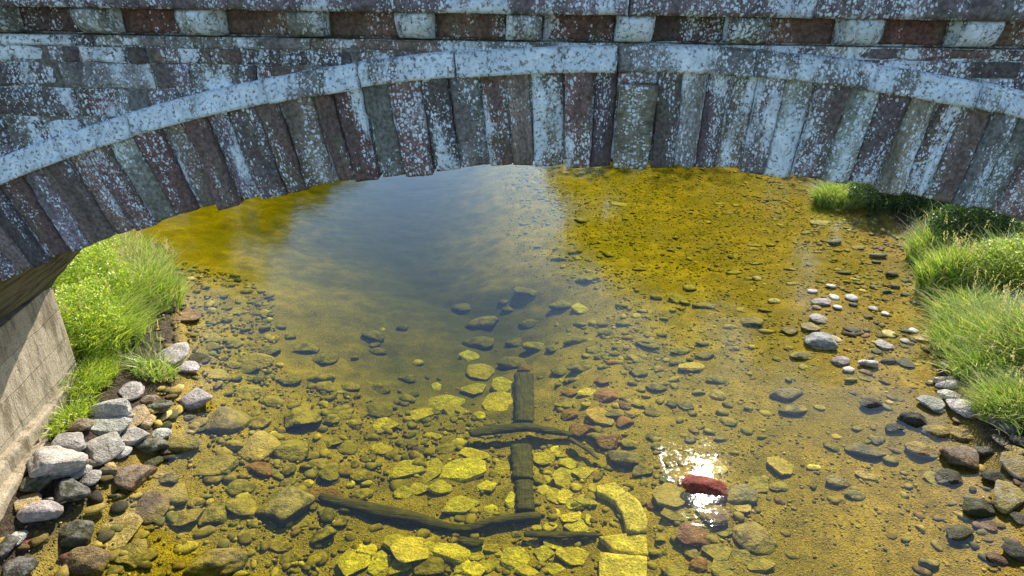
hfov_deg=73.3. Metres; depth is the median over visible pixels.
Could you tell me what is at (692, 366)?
flat stone
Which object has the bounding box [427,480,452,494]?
flat stone
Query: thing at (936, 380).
cobble
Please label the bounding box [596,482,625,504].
kerb slab
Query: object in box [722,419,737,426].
cobble
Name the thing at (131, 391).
cobble
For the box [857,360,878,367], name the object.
cobble
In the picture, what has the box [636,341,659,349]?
cobble
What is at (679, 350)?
cobble
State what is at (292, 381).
cobble
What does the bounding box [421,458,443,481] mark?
flat stone
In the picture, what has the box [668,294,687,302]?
flat stone
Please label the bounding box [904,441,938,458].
boulder
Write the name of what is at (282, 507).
boulder
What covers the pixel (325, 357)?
cobble
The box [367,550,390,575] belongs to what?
flat stone
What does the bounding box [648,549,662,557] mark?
cobble
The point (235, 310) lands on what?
flat stone
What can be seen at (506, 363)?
boulder
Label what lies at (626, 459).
boulder
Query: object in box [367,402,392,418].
cobble
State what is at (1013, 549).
boulder
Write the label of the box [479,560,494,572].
flat stone
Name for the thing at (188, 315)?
flat stone
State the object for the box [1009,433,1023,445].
cobble
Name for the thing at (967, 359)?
grass clump
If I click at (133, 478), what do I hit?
boulder
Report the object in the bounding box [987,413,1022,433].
boulder
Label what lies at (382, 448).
flat stone
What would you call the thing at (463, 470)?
flat stone
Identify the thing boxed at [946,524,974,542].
boulder
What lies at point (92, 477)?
cobble
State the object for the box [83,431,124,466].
boulder
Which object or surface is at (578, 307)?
flat stone
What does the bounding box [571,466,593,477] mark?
flat stone
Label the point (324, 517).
gravel stones
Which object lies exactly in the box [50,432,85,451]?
boulder
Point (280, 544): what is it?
flat stone
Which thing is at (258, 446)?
boulder
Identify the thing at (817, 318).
cobble
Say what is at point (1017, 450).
cobble
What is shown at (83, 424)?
cobble
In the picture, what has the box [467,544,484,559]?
flat stone
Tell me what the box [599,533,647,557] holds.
kerb slab
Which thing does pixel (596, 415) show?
flat stone
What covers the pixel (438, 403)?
flat stone
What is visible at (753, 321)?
cobble
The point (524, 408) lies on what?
sunken timber
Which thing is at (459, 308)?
cobble
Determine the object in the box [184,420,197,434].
flat stone
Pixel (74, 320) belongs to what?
leafy weed
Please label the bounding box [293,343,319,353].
cobble
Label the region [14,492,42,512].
flat stone
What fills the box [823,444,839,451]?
cobble
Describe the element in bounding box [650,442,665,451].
cobble
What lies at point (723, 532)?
flat stone
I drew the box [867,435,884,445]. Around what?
cobble
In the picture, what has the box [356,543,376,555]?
flat stone
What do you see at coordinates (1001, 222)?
leafy shrub
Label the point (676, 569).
flat stone
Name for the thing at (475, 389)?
flat stone
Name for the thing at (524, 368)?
cobble
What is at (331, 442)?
cobble
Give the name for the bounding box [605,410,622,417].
cobble
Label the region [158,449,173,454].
cobble
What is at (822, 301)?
cobble
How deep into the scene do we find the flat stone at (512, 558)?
7.94 m
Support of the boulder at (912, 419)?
on the ground
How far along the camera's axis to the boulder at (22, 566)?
7.19 m
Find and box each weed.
[36,390,105,439]
[52,234,180,314]
[54,276,169,361]
[55,344,136,398]
[68,235,133,270]
[112,344,188,382]
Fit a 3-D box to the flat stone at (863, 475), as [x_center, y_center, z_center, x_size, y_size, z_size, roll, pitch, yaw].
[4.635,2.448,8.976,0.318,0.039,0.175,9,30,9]
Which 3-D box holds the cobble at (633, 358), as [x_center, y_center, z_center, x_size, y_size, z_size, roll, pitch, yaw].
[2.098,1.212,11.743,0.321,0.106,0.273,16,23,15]
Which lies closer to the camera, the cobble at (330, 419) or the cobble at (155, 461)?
the cobble at (155, 461)
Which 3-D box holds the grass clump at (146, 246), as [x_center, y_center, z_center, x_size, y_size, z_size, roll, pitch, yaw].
[-7.424,-0.731,13.238,2.226,1.266,2.174,15,30,28]
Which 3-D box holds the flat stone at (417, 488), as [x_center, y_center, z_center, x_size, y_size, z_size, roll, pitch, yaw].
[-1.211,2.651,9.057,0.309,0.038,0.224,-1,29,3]
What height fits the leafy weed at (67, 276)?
1.562 m
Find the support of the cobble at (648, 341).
on the ground
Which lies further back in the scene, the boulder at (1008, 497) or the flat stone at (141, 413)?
the flat stone at (141, 413)
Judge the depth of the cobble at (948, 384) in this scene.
10.51 m
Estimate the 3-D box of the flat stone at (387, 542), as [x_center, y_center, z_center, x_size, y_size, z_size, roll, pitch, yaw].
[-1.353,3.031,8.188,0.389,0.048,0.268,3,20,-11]
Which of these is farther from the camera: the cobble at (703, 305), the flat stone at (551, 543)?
the cobble at (703, 305)
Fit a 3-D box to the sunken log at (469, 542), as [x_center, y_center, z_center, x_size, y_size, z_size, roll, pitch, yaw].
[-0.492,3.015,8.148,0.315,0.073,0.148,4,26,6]
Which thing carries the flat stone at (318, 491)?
on the ground
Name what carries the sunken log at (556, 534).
on the ground
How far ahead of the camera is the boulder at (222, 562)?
7.59 m
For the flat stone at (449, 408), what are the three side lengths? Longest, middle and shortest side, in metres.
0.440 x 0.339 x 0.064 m
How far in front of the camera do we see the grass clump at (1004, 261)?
12.79 m
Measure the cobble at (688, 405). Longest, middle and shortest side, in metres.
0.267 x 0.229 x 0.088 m
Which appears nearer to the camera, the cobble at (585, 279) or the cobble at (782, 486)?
the cobble at (782, 486)
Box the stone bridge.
[0,0,1023,520]
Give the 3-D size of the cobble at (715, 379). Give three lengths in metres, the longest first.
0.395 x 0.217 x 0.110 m
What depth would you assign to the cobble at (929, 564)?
7.63 m
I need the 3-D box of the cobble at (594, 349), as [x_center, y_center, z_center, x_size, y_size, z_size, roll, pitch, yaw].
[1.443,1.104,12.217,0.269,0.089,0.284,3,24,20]
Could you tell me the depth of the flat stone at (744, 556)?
7.78 m
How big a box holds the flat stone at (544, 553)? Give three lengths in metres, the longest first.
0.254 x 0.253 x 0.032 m
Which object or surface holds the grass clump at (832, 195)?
on the ground
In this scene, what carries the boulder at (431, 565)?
on the ground
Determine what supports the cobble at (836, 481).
on the ground
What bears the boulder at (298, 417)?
on the ground
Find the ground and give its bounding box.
[0,160,1023,575]
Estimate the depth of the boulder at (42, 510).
7.68 m
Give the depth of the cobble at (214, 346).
11.73 m
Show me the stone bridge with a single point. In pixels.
(120, 116)
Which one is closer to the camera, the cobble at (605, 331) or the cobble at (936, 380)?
the cobble at (936, 380)
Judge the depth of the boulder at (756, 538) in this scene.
7.96 m
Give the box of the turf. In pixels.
[67,182,1023,449]
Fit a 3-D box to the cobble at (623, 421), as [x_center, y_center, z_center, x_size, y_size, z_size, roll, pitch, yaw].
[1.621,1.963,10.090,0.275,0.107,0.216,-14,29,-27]
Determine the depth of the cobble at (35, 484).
8.00 m
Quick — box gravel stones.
[0,161,1023,575]
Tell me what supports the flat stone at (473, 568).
on the ground
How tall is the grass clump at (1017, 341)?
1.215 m
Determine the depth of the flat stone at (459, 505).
8.73 m
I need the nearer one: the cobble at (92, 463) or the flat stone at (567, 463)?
the cobble at (92, 463)
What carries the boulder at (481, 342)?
on the ground
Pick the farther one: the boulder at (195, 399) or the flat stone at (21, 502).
the boulder at (195, 399)
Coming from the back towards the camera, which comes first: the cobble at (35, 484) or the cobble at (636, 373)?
the cobble at (636, 373)
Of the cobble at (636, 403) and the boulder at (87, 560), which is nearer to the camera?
the boulder at (87, 560)
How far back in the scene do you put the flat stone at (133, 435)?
9.07 m
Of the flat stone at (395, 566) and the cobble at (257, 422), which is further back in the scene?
the cobble at (257, 422)
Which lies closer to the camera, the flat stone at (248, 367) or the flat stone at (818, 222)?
the flat stone at (248, 367)
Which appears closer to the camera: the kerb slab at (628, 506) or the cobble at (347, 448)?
the kerb slab at (628, 506)
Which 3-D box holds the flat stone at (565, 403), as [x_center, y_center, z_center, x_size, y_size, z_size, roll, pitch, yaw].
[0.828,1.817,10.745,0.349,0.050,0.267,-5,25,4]
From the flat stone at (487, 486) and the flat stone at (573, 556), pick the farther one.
the flat stone at (487, 486)
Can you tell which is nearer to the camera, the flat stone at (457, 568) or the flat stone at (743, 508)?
the flat stone at (457, 568)
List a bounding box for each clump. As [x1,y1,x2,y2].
[55,267,184,347]
[71,232,207,312]
[84,229,184,268]
[799,178,878,208]
[892,208,989,262]
[901,283,1023,358]
[902,231,998,298]
[902,266,1023,327]
[914,312,1023,380]
[929,218,1023,295]
[939,287,1023,370]
[953,362,1023,427]
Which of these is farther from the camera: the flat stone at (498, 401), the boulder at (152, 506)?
the flat stone at (498, 401)
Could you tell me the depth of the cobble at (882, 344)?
11.80 m
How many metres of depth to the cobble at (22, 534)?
7.51 m
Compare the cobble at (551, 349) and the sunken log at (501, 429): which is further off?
the cobble at (551, 349)
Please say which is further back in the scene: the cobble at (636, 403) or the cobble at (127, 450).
the cobble at (636, 403)
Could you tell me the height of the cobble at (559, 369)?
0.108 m
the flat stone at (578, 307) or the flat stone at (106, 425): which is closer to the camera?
the flat stone at (106, 425)
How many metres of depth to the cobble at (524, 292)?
14.76 m
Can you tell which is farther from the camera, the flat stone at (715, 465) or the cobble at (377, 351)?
the cobble at (377, 351)
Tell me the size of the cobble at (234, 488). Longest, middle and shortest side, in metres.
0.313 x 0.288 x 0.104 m
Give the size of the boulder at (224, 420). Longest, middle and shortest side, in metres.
0.701 x 0.660 x 0.278 m
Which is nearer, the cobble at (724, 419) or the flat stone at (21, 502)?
the flat stone at (21, 502)
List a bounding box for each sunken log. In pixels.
[318,493,540,531]
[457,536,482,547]
[468,423,572,436]
[524,530,597,538]
[568,437,598,459]
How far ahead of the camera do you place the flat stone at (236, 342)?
12.18 m
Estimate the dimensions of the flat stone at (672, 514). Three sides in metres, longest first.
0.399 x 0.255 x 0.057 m
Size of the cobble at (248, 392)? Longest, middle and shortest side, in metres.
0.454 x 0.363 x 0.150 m
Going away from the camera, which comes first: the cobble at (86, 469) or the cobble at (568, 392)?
the cobble at (86, 469)
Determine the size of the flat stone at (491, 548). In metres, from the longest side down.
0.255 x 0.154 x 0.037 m
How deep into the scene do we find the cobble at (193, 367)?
10.75 m
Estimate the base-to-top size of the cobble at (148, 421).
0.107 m
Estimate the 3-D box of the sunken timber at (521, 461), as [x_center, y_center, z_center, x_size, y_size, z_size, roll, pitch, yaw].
[0.133,2.428,9.515,0.326,0.211,0.766,0,26,0]
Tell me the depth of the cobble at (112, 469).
8.50 m
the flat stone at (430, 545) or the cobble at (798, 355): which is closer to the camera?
the flat stone at (430, 545)
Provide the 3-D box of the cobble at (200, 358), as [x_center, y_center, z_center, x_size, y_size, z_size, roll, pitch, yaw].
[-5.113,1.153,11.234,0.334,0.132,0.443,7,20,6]
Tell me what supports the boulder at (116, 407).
on the ground
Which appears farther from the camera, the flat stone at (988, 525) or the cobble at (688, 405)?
the cobble at (688, 405)
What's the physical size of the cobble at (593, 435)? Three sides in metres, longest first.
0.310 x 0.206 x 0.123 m
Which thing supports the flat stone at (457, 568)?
on the ground
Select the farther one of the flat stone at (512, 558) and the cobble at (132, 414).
the cobble at (132, 414)
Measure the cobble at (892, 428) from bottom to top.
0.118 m
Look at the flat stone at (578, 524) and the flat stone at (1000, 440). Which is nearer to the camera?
the flat stone at (578, 524)
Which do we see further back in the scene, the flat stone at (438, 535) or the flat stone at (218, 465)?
the flat stone at (218, 465)
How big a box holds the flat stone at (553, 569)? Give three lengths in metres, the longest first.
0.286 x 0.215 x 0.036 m
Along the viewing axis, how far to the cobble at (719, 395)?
10.66 m
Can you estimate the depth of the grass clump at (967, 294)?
12.38 m
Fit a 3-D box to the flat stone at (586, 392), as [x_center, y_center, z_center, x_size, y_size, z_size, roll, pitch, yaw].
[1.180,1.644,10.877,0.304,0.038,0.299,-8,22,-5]
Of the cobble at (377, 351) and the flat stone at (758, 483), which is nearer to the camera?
the flat stone at (758, 483)
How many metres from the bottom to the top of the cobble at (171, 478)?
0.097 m
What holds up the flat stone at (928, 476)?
on the ground
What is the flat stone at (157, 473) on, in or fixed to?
on the ground
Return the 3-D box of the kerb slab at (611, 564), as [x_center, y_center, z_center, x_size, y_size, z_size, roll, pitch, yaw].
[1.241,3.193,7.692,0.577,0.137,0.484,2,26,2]
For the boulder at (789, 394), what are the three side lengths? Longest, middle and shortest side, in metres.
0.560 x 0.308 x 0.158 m
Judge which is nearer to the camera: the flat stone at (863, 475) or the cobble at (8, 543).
the cobble at (8, 543)
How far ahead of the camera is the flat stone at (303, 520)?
8.37 m
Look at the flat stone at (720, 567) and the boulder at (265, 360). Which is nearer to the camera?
the flat stone at (720, 567)
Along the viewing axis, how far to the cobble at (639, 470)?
9.10 m
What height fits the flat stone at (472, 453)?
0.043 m
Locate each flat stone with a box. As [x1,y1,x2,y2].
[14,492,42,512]
[19,534,35,552]
[88,416,132,435]
[100,512,142,549]
[120,426,149,445]
[125,502,135,512]
[126,404,149,428]
[141,489,150,495]
[151,469,173,477]
[164,508,203,527]
[172,453,182,458]
[175,308,200,322]
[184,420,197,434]
[194,454,239,474]
[199,331,222,342]
[203,368,228,380]
[222,336,244,348]
[226,308,249,313]
[238,528,261,539]
[239,362,261,373]
[268,537,291,552]
[292,513,310,526]
[309,488,342,503]
[336,547,370,575]
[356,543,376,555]
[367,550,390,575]
[369,444,393,454]
[373,417,397,433]
[382,534,404,550]
[386,558,411,575]
[388,460,426,480]
[390,536,427,563]
[393,485,412,498]
[409,408,433,421]
[410,482,427,494]
[419,541,437,555]
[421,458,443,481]
[427,395,464,410]
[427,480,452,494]
[430,532,445,539]
[432,543,469,563]
[438,458,485,482]
[441,496,479,513]
[442,403,468,414]
[454,559,470,574]
[459,350,478,360]
[459,447,490,459]
[460,383,485,395]
[462,561,486,575]
[467,363,494,379]
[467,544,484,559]
[476,480,496,491]
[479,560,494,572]
[482,391,514,410]
[483,544,501,553]
[490,377,514,391]
[494,461,510,473]
[500,546,529,570]
[505,491,516,508]
[514,564,538,575]
[533,452,555,464]
[533,545,554,561]
[541,562,564,575]
[543,538,562,548]
[545,488,558,503]
[552,467,574,488]
[554,399,574,408]
[555,547,588,565]
[557,489,572,503]
[558,458,576,469]
[558,512,580,521]
[563,518,588,531]
[565,498,581,509]
[571,302,588,313]
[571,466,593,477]
[573,496,597,506]
[577,387,595,396]
[586,406,613,425]
[652,482,687,507]
[660,506,689,522]
[660,562,685,575]
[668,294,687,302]
[678,362,704,370]
[701,544,731,559]
[702,457,727,474]
[711,559,733,575]
[715,527,732,537]
[731,549,752,565]
[734,504,750,512]
[746,476,767,491]
[747,559,774,572]
[766,456,793,475]
[810,220,828,225]
[855,470,879,479]
[896,357,914,367]
[913,334,930,342]
[923,471,935,484]
[929,349,941,358]
[950,426,974,441]
[980,520,997,531]
[992,434,1007,446]
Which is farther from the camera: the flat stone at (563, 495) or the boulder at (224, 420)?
the boulder at (224, 420)
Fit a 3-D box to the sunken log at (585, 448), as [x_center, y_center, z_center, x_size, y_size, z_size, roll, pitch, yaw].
[1.012,2.234,9.592,0.100,0.057,0.599,-18,31,-33]
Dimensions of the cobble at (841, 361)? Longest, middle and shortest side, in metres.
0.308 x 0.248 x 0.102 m
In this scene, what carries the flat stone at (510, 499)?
on the ground
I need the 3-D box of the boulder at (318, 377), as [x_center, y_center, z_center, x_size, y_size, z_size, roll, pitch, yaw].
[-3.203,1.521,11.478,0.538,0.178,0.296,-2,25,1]
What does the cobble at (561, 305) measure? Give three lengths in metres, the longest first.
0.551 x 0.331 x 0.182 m
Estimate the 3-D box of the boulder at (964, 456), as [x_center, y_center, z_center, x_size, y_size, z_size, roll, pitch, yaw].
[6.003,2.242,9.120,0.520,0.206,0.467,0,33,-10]
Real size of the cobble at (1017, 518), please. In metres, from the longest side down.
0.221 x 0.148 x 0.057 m
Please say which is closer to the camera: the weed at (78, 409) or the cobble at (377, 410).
the weed at (78, 409)
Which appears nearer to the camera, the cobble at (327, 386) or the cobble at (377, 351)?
the cobble at (327, 386)
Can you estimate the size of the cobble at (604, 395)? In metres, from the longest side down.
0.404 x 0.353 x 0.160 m
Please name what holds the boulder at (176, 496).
on the ground
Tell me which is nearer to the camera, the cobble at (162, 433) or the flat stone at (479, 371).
the cobble at (162, 433)
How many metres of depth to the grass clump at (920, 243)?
14.87 m
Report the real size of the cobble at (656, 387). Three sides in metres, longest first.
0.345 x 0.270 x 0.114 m
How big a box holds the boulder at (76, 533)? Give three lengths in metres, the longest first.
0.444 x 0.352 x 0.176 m
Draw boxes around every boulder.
[2,556,38,575]
[16,500,63,522]
[27,445,88,479]
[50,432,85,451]
[54,478,90,502]
[58,519,94,547]
[61,545,109,575]
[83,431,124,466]
[88,398,131,416]
[110,464,157,491]
[115,538,150,570]
[134,438,169,452]
[135,490,169,524]
[147,400,172,412]
[160,342,189,364]
[164,487,187,505]
[166,434,201,453]
[178,388,212,411]
[182,548,247,575]
[198,502,227,527]
[205,406,251,434]
[225,497,256,516]
[237,431,280,462]
[240,353,273,368]
[246,462,270,476]
[255,486,316,528]
[273,440,308,459]
[284,406,321,429]
[306,373,335,382]
[349,469,373,483]
[413,556,444,575]
[462,336,494,349]
[464,316,498,329]
[497,356,526,370]
[522,342,544,352]
[568,423,594,437]
[595,434,622,450]
[607,450,645,468]
[675,522,709,547]
[682,474,727,502]
[699,505,729,525]
[727,484,758,504]
[731,521,778,555]
[769,387,803,401]
[778,404,807,415]
[804,332,837,350]
[844,443,886,458]
[897,412,927,427]
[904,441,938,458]
[938,359,962,376]
[939,445,979,469]
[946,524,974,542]
[962,497,995,517]
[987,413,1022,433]
[993,479,1023,513]
[1001,539,1023,562]
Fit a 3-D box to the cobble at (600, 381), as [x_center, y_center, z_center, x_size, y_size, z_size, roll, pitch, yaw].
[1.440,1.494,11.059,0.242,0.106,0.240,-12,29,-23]
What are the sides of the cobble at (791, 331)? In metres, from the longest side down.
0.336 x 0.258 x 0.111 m
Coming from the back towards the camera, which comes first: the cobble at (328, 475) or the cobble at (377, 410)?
the cobble at (377, 410)
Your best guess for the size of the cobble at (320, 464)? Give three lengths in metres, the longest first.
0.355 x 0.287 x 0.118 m
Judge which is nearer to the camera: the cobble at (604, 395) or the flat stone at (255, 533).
the flat stone at (255, 533)
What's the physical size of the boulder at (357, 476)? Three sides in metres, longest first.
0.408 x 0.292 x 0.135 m
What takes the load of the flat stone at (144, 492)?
on the ground
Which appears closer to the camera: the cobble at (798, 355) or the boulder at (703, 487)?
the boulder at (703, 487)
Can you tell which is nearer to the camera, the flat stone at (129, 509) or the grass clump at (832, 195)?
the flat stone at (129, 509)
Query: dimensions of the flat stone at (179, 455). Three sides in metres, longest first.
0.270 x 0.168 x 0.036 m
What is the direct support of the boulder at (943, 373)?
on the ground
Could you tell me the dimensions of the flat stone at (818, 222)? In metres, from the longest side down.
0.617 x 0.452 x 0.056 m
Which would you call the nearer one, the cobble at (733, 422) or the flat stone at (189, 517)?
the flat stone at (189, 517)
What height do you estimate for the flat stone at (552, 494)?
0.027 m
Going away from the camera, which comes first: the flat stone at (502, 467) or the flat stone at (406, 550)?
the flat stone at (406, 550)
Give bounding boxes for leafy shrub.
[847,182,940,217]
[927,203,1023,250]
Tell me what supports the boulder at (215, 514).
on the ground
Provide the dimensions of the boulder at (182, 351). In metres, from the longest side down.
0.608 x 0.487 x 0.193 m
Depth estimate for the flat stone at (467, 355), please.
12.89 m
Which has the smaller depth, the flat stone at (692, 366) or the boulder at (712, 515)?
the boulder at (712, 515)
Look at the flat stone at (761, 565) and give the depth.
7.65 m
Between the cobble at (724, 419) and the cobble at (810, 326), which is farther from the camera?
the cobble at (810, 326)
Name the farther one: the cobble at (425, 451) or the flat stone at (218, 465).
the cobble at (425, 451)
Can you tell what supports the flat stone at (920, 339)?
on the ground
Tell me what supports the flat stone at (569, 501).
on the ground
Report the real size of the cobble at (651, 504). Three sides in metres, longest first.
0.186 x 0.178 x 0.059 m
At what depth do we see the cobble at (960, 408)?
9.95 m
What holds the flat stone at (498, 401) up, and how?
on the ground
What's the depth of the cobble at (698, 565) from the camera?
7.68 m
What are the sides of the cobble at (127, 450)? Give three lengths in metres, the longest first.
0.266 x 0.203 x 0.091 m
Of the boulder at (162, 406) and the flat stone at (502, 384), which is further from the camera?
the flat stone at (502, 384)
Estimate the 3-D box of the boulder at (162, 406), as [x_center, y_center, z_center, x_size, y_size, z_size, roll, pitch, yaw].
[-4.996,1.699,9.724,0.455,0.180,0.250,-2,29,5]
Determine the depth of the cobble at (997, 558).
7.60 m
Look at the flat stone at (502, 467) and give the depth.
9.43 m
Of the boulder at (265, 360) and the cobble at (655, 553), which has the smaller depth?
the cobble at (655, 553)
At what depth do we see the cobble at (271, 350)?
11.98 m
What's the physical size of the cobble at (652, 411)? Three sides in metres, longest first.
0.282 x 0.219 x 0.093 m
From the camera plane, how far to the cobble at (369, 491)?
8.92 m
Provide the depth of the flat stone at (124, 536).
7.96 m
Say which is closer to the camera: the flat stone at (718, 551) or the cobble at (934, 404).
the flat stone at (718, 551)
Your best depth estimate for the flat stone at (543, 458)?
9.61 m
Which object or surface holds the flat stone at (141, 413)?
on the ground
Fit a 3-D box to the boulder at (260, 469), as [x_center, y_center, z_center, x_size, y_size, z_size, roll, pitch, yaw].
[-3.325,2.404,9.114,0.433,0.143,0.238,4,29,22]
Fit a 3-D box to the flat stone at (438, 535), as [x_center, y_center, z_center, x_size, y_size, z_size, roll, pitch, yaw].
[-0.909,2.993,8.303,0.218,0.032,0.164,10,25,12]
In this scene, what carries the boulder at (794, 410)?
on the ground
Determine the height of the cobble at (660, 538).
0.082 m
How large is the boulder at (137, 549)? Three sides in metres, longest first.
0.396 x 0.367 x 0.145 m
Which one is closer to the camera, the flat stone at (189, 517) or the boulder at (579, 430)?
the flat stone at (189, 517)
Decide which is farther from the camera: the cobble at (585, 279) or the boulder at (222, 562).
the cobble at (585, 279)
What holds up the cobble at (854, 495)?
on the ground
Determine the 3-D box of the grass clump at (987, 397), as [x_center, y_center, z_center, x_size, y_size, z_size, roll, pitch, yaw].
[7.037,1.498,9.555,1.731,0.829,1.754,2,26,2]
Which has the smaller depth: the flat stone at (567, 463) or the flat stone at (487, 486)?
the flat stone at (487, 486)
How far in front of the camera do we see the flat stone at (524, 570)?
7.76 m
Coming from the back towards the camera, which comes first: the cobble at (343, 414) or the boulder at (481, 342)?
the boulder at (481, 342)
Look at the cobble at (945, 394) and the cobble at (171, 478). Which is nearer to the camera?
the cobble at (171, 478)
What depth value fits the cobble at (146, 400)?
9.75 m
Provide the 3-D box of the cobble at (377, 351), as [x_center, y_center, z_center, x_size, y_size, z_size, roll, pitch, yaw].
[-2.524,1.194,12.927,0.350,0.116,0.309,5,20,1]
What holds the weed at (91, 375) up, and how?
on the ground
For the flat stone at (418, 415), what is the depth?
10.80 m
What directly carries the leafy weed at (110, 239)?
on the ground
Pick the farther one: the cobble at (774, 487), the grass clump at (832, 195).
the grass clump at (832, 195)
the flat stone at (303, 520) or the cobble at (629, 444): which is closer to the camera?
the flat stone at (303, 520)
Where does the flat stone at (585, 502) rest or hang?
on the ground
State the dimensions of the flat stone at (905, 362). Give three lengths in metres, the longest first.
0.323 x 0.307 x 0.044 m
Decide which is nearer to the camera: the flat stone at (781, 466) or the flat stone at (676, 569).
the flat stone at (676, 569)
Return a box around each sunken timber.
[510,443,533,480]
[513,372,534,422]
[514,479,534,512]
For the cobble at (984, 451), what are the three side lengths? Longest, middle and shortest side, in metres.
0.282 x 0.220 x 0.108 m
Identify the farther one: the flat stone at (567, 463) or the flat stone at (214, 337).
the flat stone at (214, 337)
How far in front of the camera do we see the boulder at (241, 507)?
8.41 m
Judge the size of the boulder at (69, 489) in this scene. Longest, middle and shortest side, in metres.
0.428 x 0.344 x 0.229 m
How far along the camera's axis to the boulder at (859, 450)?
9.33 m
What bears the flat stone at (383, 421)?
on the ground
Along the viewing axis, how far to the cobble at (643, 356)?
11.76 m
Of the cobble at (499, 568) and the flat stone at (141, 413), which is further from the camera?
the flat stone at (141, 413)
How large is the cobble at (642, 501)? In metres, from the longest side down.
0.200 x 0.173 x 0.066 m
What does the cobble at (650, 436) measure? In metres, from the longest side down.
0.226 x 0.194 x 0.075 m
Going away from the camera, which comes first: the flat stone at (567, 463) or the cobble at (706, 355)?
the flat stone at (567, 463)
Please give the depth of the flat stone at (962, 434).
9.56 m
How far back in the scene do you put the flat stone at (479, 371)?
12.28 m
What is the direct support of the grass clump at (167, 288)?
on the ground
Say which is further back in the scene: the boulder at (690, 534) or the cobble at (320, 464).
the cobble at (320, 464)
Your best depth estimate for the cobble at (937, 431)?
9.63 m
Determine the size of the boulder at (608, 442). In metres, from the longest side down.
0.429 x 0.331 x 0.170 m
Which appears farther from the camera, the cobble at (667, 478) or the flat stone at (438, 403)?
the flat stone at (438, 403)
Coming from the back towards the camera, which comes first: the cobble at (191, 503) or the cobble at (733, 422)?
the cobble at (733, 422)
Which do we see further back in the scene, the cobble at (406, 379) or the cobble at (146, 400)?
the cobble at (406, 379)
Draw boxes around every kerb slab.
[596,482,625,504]
[598,552,646,575]
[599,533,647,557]
[614,491,647,533]
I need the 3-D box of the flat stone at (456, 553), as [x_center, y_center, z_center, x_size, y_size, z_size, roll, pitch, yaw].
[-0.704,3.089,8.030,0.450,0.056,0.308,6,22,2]
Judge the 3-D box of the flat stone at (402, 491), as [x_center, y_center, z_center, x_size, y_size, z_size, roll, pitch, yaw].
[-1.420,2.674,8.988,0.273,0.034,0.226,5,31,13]
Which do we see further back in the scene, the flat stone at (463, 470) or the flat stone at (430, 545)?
the flat stone at (463, 470)
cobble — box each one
[0,534,19,559]
[11,530,28,545]
[19,475,51,492]
[68,418,93,431]
[68,464,92,479]
[80,470,101,486]
[88,457,97,467]
[100,465,117,474]
[115,446,131,458]
[118,381,144,400]
[124,411,134,417]
[139,414,155,429]
[140,394,160,405]
[142,456,162,465]
[152,428,171,438]
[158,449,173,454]
[159,473,179,484]
[174,361,199,372]
[187,352,209,363]
[187,497,204,508]
[192,417,208,426]
[206,342,221,351]
[223,361,240,368]
[224,439,243,450]
[225,479,248,496]
[235,385,262,400]
[248,416,271,429]
[258,345,280,355]
[259,395,283,406]
[279,377,302,385]
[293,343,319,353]
[308,458,328,470]
[309,526,336,543]
[312,351,338,364]
[316,381,336,392]
[318,469,339,481]
[322,414,340,425]
[325,438,342,447]
[336,443,357,454]
[337,409,352,419]
[341,382,360,391]
[353,488,373,496]
[362,329,384,341]
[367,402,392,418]
[369,347,386,354]
[370,383,389,393]
[398,375,415,382]
[410,446,433,457]
[435,442,456,453]
[452,303,470,313]
[494,560,505,572]
[505,337,521,346]
[513,287,536,297]
[517,364,533,371]
[518,319,537,328]
[545,346,559,352]
[548,300,572,310]
[550,364,566,375]
[561,388,576,396]
[561,408,578,420]
[563,337,586,345]
[567,361,591,372]
[574,275,599,283]
[586,346,600,353]
[586,432,605,439]
[593,388,618,402]
[594,377,609,385]
[597,328,614,335]
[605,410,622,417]
[616,416,633,427]
[618,400,630,408]
[621,439,638,448]
[626,352,646,359]
[626,354,643,362]
[629,369,646,377]
[631,399,643,407]
[632,464,652,477]
[635,338,659,349]
[635,497,647,505]
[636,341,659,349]
[644,407,661,416]
[645,432,660,440]
[646,382,666,392]
[647,500,660,509]
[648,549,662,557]
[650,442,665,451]
[655,533,666,543]
[660,474,674,482]
[670,346,689,354]
[677,401,693,409]
[684,546,699,559]
[689,558,707,572]
[692,302,715,308]
[694,351,713,359]
[705,375,728,384]
[708,390,725,400]
[719,417,736,426]
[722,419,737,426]
[739,316,763,327]
[769,483,781,490]
[772,481,787,491]
[780,327,797,335]
[789,351,814,359]
[801,322,820,331]
[809,313,826,322]
[810,298,830,305]
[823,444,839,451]
[825,475,851,488]
[832,356,849,365]
[844,489,865,500]
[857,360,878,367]
[860,397,883,410]
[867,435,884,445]
[874,339,893,349]
[885,423,905,433]
[917,395,945,412]
[918,558,939,569]
[922,425,950,438]
[932,376,958,383]
[935,380,959,389]
[935,468,962,486]
[936,389,960,399]
[946,399,976,417]
[971,446,994,456]
[981,470,1004,482]
[986,552,1009,565]
[1000,451,1023,479]
[1005,445,1023,455]
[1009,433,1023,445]
[1009,511,1023,525]
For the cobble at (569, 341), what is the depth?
12.57 m
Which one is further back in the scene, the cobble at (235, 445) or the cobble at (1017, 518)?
the cobble at (235, 445)
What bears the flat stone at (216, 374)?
on the ground
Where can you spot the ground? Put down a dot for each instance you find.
(338, 266)
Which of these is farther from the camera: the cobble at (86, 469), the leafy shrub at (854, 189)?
the leafy shrub at (854, 189)
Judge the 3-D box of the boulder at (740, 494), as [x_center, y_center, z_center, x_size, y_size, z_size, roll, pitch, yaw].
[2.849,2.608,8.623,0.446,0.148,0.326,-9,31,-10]
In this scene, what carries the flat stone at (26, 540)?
on the ground
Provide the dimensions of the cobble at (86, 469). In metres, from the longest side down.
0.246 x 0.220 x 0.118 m
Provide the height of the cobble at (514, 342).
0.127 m
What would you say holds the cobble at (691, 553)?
on the ground
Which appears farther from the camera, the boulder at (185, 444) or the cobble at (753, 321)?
the cobble at (753, 321)
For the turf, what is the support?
on the ground
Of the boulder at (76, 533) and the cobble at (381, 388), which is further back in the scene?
the cobble at (381, 388)

